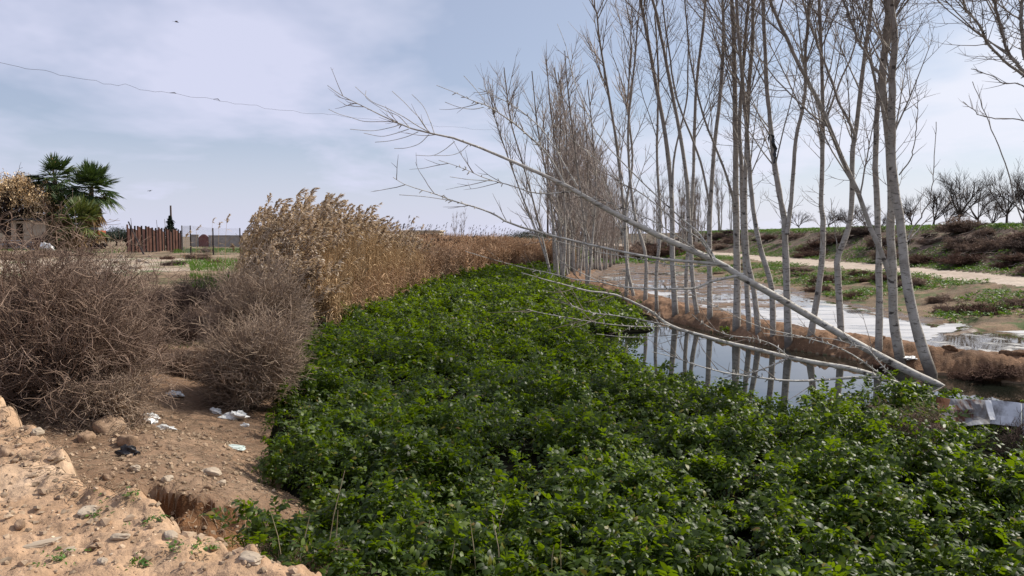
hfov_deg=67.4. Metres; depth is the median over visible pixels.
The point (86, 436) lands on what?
earth clod
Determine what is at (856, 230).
dry bush
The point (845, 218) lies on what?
orchard tree
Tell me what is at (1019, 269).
dry bush
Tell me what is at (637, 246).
dry bush
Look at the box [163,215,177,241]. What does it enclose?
conifer tree
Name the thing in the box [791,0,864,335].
poplar tree
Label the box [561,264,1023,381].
mud bank
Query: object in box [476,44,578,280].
poplar tree
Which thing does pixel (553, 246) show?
poplar tree
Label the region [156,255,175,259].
dry bush
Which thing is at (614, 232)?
poplar tree
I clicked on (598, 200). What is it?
poplar tree
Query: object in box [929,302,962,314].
dry bush
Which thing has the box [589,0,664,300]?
poplar tree
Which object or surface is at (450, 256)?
reed thicket
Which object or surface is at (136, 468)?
stone
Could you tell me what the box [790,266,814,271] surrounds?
dry bush
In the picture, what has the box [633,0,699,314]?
poplar tree
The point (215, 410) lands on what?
plastic bag
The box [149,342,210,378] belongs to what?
dry shrub
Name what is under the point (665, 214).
poplar tree
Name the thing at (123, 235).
olive tree
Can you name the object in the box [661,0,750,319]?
poplar tree
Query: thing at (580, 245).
poplar tree
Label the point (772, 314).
poplar tree
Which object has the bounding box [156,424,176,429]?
plastic bag
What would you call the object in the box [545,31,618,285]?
poplar tree
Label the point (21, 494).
dirt mound
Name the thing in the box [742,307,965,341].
foam
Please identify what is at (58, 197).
fan palm
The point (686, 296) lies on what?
poplar tree
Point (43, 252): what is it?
dry bush
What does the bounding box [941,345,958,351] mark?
earth clod
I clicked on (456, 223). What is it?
poplar tree
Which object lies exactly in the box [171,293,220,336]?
dry shrub
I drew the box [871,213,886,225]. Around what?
orchard tree
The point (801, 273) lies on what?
dry bush
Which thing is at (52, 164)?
fan palm
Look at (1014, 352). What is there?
earth clod
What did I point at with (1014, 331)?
foam
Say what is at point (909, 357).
plastic scrap
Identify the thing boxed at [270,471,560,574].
dry stalks
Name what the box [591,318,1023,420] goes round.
pond water
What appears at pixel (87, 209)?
fan palm
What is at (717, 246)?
dry bush
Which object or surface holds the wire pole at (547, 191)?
on the ground at (163, 253)
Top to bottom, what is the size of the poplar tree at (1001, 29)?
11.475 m
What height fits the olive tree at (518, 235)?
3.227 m
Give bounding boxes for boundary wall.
[191,234,250,246]
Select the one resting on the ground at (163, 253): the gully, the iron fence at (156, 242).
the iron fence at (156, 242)
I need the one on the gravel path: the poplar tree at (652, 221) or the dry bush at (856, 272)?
the poplar tree at (652, 221)
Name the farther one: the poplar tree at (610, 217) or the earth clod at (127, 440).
the poplar tree at (610, 217)
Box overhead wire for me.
[4,63,542,133]
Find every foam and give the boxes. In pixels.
[648,291,698,295]
[699,300,752,307]
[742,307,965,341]
[1001,330,1023,332]
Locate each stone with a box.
[22,536,60,548]
[31,427,44,436]
[63,546,76,553]
[77,505,96,517]
[97,557,107,563]
[110,533,130,539]
[129,465,140,471]
[161,475,173,481]
[164,530,178,540]
[202,467,221,476]
[239,550,262,565]
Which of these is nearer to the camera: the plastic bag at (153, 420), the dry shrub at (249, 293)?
the plastic bag at (153, 420)
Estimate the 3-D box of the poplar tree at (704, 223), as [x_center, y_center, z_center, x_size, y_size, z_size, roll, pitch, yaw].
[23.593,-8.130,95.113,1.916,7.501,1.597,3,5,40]
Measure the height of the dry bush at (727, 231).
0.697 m
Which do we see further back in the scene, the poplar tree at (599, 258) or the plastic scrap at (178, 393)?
the poplar tree at (599, 258)
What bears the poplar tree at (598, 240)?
on the mud flat
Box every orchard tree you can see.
[791,211,815,227]
[825,207,847,226]
[833,204,858,223]
[847,204,870,223]
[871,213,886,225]
[902,192,920,224]
[922,186,961,224]
[934,162,992,220]
[939,196,976,221]
[947,184,1007,220]
[978,166,1023,222]
[979,199,1009,223]
[981,159,1023,220]
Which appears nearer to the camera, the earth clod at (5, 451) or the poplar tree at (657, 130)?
the earth clod at (5, 451)
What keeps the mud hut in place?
on the ground at (163, 253)
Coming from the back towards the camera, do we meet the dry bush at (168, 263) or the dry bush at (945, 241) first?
the dry bush at (945, 241)
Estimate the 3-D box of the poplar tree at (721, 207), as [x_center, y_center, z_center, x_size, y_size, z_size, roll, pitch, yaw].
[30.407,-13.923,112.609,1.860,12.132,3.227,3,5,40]
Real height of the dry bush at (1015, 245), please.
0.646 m
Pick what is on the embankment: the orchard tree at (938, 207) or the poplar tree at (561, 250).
the orchard tree at (938, 207)
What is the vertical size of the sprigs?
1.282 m
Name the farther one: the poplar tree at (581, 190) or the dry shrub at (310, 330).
the poplar tree at (581, 190)
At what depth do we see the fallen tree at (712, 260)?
13.38 m
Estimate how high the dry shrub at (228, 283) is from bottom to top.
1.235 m
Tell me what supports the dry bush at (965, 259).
on the embankment
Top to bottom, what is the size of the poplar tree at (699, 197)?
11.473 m
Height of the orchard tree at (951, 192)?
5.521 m
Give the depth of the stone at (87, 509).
4.41 m
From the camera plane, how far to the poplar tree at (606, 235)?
62.68 m
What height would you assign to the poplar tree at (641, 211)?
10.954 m
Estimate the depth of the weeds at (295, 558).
5.97 m
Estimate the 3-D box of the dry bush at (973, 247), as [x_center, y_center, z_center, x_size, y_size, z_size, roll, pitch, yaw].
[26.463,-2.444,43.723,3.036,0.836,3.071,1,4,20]
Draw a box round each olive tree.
[98,231,116,245]
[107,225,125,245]
[112,228,126,245]
[505,230,544,240]
[520,230,549,238]
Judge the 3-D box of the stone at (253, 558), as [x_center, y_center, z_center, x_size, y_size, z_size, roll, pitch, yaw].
[-1.242,1.282,3.646,0.119,0.048,0.085,1,4,17]
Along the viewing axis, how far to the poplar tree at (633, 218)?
97.01 m
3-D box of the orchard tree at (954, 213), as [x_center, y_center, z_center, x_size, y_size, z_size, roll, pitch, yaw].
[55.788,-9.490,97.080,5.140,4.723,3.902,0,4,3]
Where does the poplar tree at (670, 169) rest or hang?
on the mud bank
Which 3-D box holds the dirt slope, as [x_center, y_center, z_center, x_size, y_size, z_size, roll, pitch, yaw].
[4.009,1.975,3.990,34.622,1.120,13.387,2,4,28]
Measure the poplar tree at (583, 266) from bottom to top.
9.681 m
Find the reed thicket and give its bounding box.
[344,219,581,308]
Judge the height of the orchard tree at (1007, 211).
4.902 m
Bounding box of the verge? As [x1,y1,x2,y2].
[536,238,1023,330]
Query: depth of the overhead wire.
43.28 m
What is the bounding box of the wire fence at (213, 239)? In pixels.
[181,225,240,254]
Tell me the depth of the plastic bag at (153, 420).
10.15 m
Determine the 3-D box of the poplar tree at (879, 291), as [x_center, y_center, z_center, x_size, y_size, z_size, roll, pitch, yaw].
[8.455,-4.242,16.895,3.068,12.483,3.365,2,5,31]
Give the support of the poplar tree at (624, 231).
on the mud bank
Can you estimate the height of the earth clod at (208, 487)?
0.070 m
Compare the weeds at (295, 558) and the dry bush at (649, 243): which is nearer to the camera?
the weeds at (295, 558)
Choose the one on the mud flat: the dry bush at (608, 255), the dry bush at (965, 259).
the dry bush at (608, 255)
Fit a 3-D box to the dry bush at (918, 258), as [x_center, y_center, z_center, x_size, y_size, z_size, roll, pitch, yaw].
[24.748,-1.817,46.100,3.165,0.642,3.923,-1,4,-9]
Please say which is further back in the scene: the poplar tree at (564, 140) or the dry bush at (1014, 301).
the poplar tree at (564, 140)
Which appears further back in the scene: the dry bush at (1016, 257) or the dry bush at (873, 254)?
the dry bush at (873, 254)
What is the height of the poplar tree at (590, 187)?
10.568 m
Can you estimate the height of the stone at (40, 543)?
0.028 m
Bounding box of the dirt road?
[0,258,234,276]
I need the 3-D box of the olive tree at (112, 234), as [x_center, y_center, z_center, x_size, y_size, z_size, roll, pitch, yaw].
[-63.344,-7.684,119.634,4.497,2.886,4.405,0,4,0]
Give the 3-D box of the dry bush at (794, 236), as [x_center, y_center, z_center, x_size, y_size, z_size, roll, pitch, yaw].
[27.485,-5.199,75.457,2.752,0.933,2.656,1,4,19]
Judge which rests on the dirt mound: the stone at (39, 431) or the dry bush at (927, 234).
the stone at (39, 431)
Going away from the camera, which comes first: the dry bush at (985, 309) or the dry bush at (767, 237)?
the dry bush at (985, 309)
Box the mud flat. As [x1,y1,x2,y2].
[576,257,976,334]
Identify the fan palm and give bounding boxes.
[24,152,77,217]
[33,188,79,248]
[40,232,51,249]
[52,194,110,249]
[59,158,123,243]
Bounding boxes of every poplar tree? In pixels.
[452,214,457,235]
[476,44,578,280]
[530,77,574,273]
[536,87,590,274]
[537,50,611,275]
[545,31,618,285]
[546,108,586,240]
[546,127,576,242]
[554,112,591,270]
[559,112,590,273]
[565,138,593,270]
[567,125,591,271]
[571,0,641,296]
[578,123,604,268]
[581,130,605,269]
[581,131,606,269]
[581,140,593,270]
[581,155,613,270]
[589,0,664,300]
[589,137,612,269]
[589,143,610,269]
[591,0,661,295]
[599,158,617,269]
[600,175,614,268]
[604,160,625,266]
[607,173,623,264]
[608,185,617,265]
[609,0,697,316]
[614,189,625,262]
[617,182,628,248]
[624,0,701,310]
[628,192,641,243]
[631,194,639,240]
[632,185,647,240]
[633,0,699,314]
[640,191,649,241]
[651,198,657,243]
[653,166,665,248]
[656,163,678,245]
[656,184,668,241]
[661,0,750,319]
[670,0,750,313]
[673,0,750,331]
[674,175,686,241]
[675,187,686,241]
[678,167,689,243]
[680,0,843,348]
[684,0,790,336]
[690,159,702,244]
[690,188,701,241]
[692,0,777,330]
[693,179,699,233]
[696,195,707,244]
[697,0,801,334]
[703,170,715,218]
[714,0,913,364]
[714,151,726,231]
[714,174,723,229]
[727,165,732,229]
[777,0,936,340]
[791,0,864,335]
[830,0,949,351]
[835,0,969,377]
[896,0,1023,224]
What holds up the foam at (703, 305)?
on the puddle water at (989, 341)
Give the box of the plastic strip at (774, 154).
[768,134,776,163]
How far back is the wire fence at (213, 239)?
65.89 m
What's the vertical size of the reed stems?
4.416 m
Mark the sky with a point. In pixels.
(207, 159)
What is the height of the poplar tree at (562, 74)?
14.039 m
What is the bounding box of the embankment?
[535,226,1023,276]
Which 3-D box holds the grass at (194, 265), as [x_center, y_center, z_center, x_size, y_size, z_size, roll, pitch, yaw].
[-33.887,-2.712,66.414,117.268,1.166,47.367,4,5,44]
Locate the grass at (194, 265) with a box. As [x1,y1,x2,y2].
[1,246,241,364]
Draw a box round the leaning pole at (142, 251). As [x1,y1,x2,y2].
[128,221,144,254]
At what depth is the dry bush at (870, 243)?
55.70 m
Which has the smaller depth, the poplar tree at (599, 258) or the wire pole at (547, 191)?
the poplar tree at (599, 258)
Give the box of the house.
[401,230,444,235]
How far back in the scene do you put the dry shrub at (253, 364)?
11.68 m
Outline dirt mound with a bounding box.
[0,398,321,575]
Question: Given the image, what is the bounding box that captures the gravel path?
[599,243,1023,285]
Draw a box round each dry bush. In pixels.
[3,252,32,260]
[28,246,54,256]
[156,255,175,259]
[159,260,186,265]
[182,251,215,259]
[196,246,214,252]
[593,249,621,260]
[616,243,642,257]
[621,240,655,250]
[629,247,664,260]
[631,239,664,248]
[631,242,685,256]
[682,242,713,252]
[704,233,729,238]
[712,243,728,248]
[716,237,732,242]
[721,229,732,233]
[760,234,779,239]
[778,230,806,239]
[789,249,812,257]
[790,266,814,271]
[790,271,809,275]
[794,245,819,251]
[800,238,832,246]
[800,284,834,291]
[804,274,845,284]
[807,250,828,256]
[826,232,856,239]
[826,238,840,242]
[842,222,885,234]
[843,269,873,275]
[843,291,865,297]
[847,275,871,281]
[863,232,895,246]
[866,246,898,259]
[868,273,886,281]
[868,359,898,370]
[869,272,900,280]
[886,275,931,287]
[895,236,915,242]
[898,253,938,263]
[915,237,940,244]
[919,232,938,236]
[925,293,958,303]
[929,215,989,231]
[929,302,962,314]
[931,250,992,263]
[936,233,972,248]
[944,300,1017,315]
[945,238,999,252]
[946,369,987,380]
[950,234,999,243]
[956,362,1023,378]
[966,226,999,236]
[978,235,1022,250]
[988,252,1023,261]
[988,261,1018,268]
[994,231,1023,241]
[997,295,1023,307]
[1000,240,1023,248]
[1001,264,1023,272]
[1002,231,1023,237]
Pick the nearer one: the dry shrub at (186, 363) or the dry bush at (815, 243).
the dry shrub at (186, 363)
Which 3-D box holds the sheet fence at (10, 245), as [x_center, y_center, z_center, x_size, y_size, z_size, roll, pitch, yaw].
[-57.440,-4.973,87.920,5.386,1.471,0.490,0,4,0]
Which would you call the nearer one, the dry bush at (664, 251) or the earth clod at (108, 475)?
the earth clod at (108, 475)
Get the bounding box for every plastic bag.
[144,412,159,424]
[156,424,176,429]
[209,407,221,414]
[218,410,249,419]
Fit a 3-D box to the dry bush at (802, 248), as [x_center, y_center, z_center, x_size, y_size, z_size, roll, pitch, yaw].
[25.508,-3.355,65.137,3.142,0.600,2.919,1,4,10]
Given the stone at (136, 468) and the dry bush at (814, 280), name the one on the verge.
the dry bush at (814, 280)
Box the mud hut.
[5,218,57,246]
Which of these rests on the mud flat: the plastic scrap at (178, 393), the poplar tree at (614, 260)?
the poplar tree at (614, 260)
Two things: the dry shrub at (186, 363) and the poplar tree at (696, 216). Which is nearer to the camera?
the dry shrub at (186, 363)
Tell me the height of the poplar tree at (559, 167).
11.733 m
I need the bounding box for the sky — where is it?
[0,0,1023,236]
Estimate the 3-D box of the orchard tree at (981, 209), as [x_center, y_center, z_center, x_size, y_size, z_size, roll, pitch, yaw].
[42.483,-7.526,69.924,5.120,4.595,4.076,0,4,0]
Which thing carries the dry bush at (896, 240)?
on the embankment
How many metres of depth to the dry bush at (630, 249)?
80.75 m
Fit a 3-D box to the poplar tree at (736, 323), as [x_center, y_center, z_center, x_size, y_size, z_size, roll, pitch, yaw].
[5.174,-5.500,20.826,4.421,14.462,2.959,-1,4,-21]
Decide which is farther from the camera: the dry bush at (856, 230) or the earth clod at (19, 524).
the dry bush at (856, 230)
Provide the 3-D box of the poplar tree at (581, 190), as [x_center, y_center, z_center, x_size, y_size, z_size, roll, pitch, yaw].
[4.290,-6.826,53.025,2.980,11.843,2.790,3,5,38]
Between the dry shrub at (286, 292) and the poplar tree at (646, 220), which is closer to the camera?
the dry shrub at (286, 292)
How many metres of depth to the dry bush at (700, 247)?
84.93 m
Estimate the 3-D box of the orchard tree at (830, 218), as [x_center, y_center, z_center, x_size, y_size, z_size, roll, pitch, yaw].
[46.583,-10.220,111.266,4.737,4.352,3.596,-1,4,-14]
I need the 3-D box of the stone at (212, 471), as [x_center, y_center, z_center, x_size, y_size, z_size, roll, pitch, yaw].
[-3.132,1.920,7.975,0.234,0.107,0.148,-1,4,-19]
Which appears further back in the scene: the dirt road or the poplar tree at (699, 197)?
the poplar tree at (699, 197)
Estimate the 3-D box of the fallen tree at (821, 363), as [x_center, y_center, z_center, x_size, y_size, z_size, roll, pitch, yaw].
[3.240,0.670,12.066,7.308,2.389,1.298,-1,4,-11]
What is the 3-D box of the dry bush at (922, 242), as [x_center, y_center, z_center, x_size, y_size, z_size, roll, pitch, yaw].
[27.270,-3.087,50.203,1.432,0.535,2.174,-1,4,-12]
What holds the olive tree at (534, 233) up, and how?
on the ground at (163, 253)
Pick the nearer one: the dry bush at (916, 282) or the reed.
the dry bush at (916, 282)
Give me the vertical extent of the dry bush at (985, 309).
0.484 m
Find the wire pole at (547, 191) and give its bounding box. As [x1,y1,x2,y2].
[547,132,548,237]
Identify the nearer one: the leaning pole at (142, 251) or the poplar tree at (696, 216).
the leaning pole at (142, 251)
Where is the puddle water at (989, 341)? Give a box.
[598,268,1023,351]
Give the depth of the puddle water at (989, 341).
23.14 m
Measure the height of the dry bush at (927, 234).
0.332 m
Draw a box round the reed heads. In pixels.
[382,215,555,245]
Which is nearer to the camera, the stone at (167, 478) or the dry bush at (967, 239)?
the stone at (167, 478)
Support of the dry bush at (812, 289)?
on the verge
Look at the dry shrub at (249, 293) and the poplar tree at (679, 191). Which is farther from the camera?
the poplar tree at (679, 191)
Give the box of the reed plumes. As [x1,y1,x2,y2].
[229,187,438,300]
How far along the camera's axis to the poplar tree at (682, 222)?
86.13 m
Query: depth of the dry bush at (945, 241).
46.12 m
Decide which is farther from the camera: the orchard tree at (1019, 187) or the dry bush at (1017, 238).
the orchard tree at (1019, 187)
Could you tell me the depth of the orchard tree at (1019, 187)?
50.02 m
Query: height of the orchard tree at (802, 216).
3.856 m
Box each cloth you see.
[114,444,139,456]
[229,444,245,449]
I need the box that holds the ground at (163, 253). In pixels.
[0,236,1023,383]
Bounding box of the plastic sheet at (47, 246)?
[40,242,53,249]
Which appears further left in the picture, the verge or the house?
the house
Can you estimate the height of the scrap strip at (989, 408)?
0.237 m
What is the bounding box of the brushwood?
[713,225,1023,265]
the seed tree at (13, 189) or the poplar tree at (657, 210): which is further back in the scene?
the seed tree at (13, 189)
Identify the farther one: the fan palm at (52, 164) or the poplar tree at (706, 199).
the poplar tree at (706, 199)
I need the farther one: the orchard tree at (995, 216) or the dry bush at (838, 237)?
the orchard tree at (995, 216)
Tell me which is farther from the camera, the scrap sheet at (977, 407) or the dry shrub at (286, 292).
the dry shrub at (286, 292)
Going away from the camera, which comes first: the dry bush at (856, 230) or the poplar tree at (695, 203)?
the dry bush at (856, 230)
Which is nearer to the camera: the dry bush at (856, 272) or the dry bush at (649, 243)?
the dry bush at (856, 272)
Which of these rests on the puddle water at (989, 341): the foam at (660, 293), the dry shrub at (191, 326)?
the foam at (660, 293)
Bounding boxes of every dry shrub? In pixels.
[0,186,203,427]
[0,188,206,367]
[31,352,178,434]
[140,297,213,341]
[141,273,224,319]
[141,280,191,302]
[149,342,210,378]
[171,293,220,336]
[178,288,321,415]
[179,232,336,354]
[212,269,259,297]
[217,267,318,323]
[295,309,324,344]
[862,398,958,460]
[982,408,1023,459]
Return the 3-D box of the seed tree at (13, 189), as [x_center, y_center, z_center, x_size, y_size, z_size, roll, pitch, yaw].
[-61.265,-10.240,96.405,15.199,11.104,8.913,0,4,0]
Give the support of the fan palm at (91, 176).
on the ground at (163, 253)
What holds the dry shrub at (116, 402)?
on the dirt slope
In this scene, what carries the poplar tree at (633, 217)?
on the verge
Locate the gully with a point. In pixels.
(184, 504)
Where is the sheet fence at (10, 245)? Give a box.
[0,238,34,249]
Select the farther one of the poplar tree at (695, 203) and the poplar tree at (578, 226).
the poplar tree at (695, 203)
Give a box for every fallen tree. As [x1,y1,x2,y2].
[327,24,943,385]
[487,258,935,400]
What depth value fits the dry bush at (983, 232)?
46.33 m
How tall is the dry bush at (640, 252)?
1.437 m
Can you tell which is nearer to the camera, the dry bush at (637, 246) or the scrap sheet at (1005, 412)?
the scrap sheet at (1005, 412)
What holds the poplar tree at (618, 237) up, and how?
on the mud flat
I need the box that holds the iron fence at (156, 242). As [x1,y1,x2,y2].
[126,224,181,252]
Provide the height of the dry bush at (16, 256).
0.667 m
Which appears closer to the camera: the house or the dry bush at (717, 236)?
the dry bush at (717, 236)
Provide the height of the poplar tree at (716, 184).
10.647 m
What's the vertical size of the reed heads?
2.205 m
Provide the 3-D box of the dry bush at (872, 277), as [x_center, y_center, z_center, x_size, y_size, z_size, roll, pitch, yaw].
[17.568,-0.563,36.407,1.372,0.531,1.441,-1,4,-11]
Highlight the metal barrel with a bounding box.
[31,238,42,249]
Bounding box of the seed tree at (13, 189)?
[0,163,74,239]
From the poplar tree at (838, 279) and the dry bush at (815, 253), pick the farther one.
the dry bush at (815, 253)
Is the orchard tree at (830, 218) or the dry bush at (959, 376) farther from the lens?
the orchard tree at (830, 218)
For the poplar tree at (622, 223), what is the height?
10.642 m
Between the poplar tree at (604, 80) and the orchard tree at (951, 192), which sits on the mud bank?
the poplar tree at (604, 80)
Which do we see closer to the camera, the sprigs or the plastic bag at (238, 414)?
the sprigs
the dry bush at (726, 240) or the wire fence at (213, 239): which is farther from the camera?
the dry bush at (726, 240)
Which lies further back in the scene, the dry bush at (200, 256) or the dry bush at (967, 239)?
the dry bush at (200, 256)
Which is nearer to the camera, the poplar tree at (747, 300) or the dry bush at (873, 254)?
the poplar tree at (747, 300)
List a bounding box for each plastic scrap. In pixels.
[168,390,184,396]
[904,356,916,359]
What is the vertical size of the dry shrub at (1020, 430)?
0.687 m
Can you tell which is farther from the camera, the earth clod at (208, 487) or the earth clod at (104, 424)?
the earth clod at (104, 424)
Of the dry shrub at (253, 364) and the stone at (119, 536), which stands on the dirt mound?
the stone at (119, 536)
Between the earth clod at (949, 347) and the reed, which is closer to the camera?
the earth clod at (949, 347)
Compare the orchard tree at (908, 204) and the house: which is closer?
the orchard tree at (908, 204)
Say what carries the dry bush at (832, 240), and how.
on the embankment
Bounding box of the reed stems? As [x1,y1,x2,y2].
[226,204,440,328]
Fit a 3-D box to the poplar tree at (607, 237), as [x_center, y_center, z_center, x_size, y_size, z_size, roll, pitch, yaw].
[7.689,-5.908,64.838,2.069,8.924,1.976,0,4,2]
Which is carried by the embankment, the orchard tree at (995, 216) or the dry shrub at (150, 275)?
the orchard tree at (995, 216)
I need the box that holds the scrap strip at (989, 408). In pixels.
[985,400,995,419]
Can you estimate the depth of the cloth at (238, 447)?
9.62 m
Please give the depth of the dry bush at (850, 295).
32.47 m
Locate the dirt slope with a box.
[0,340,312,542]
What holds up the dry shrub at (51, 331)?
on the dirt slope
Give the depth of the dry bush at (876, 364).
16.17 m
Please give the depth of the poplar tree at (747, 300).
20.72 m
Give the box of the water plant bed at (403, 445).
[199,259,1023,575]
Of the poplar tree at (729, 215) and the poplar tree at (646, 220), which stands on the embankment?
the poplar tree at (729, 215)
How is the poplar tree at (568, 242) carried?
on the mud bank
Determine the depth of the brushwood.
50.64 m
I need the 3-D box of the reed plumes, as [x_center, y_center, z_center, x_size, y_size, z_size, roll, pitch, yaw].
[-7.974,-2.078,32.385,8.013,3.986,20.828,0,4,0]
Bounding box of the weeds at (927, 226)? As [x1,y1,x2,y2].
[580,222,1023,322]
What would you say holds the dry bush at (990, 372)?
on the mud bank
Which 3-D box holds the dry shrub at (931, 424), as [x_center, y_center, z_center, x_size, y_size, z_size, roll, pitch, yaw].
[5.072,1.741,9.562,1.157,0.776,1.304,-3,5,-34]
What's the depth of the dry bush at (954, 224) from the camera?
49.57 m
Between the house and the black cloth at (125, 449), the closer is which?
the black cloth at (125, 449)
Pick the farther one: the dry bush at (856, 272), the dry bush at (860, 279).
the dry bush at (856, 272)
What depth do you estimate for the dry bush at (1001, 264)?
38.59 m
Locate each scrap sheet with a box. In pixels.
[936,397,950,411]
[941,398,989,425]
[990,400,1021,427]
[1022,403,1023,433]
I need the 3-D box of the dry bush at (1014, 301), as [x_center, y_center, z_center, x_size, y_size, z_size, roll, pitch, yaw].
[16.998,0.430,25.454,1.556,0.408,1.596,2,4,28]
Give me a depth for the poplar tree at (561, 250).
46.51 m
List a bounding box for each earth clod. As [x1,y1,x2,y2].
[0,446,13,456]
[14,519,24,529]
[77,430,95,442]
[92,415,126,434]
[102,471,115,479]
[116,434,139,446]
[204,484,211,489]
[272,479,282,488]
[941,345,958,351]
[998,350,1023,355]
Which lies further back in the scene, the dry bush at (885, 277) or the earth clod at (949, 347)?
the dry bush at (885, 277)
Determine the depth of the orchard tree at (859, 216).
107.90 m
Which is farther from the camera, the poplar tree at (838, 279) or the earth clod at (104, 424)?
the poplar tree at (838, 279)
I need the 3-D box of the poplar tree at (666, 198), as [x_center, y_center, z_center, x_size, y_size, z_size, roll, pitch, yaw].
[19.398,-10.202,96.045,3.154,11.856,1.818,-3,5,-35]
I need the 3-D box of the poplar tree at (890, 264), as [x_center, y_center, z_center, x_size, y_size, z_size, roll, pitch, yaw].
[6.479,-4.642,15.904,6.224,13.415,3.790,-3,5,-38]
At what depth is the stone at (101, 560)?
3.68 m
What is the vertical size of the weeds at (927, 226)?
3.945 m
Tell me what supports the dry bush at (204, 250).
on the ground at (163, 253)
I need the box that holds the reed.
[225,214,231,249]
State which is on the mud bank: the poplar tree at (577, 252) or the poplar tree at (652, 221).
the poplar tree at (577, 252)
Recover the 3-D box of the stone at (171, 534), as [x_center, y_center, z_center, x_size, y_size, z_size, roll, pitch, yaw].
[-1.815,1.316,4.085,0.113,0.040,0.062,4,5,44]
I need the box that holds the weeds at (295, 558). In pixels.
[241,519,378,575]
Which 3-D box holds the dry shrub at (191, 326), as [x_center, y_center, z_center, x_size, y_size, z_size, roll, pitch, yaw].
[-7.132,0.660,16.288,1.882,0.931,1.627,0,4,0]
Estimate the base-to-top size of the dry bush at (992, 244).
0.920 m
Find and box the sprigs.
[29,486,239,569]
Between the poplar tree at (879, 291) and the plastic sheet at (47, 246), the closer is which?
the poplar tree at (879, 291)
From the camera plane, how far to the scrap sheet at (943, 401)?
10.17 m
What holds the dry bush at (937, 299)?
on the verge
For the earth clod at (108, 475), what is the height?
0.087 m
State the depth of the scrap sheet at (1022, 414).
9.85 m
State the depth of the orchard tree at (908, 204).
94.20 m
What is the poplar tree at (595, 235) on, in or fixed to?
on the mud bank
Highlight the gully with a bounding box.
[143,491,250,551]
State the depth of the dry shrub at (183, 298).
18.29 m
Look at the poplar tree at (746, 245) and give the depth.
20.41 m
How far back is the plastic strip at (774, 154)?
18.56 m
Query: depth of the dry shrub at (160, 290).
20.79 m
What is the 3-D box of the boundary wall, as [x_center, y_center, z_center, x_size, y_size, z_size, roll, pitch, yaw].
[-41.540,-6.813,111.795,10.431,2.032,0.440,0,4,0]
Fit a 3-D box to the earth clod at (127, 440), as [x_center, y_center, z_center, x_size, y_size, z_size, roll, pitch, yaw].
[-4.238,1.704,8.465,0.256,0.180,0.168,2,4,22]
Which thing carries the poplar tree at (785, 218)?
on the mud bank
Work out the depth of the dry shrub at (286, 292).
21.44 m
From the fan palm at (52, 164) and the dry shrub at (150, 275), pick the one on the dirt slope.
the dry shrub at (150, 275)

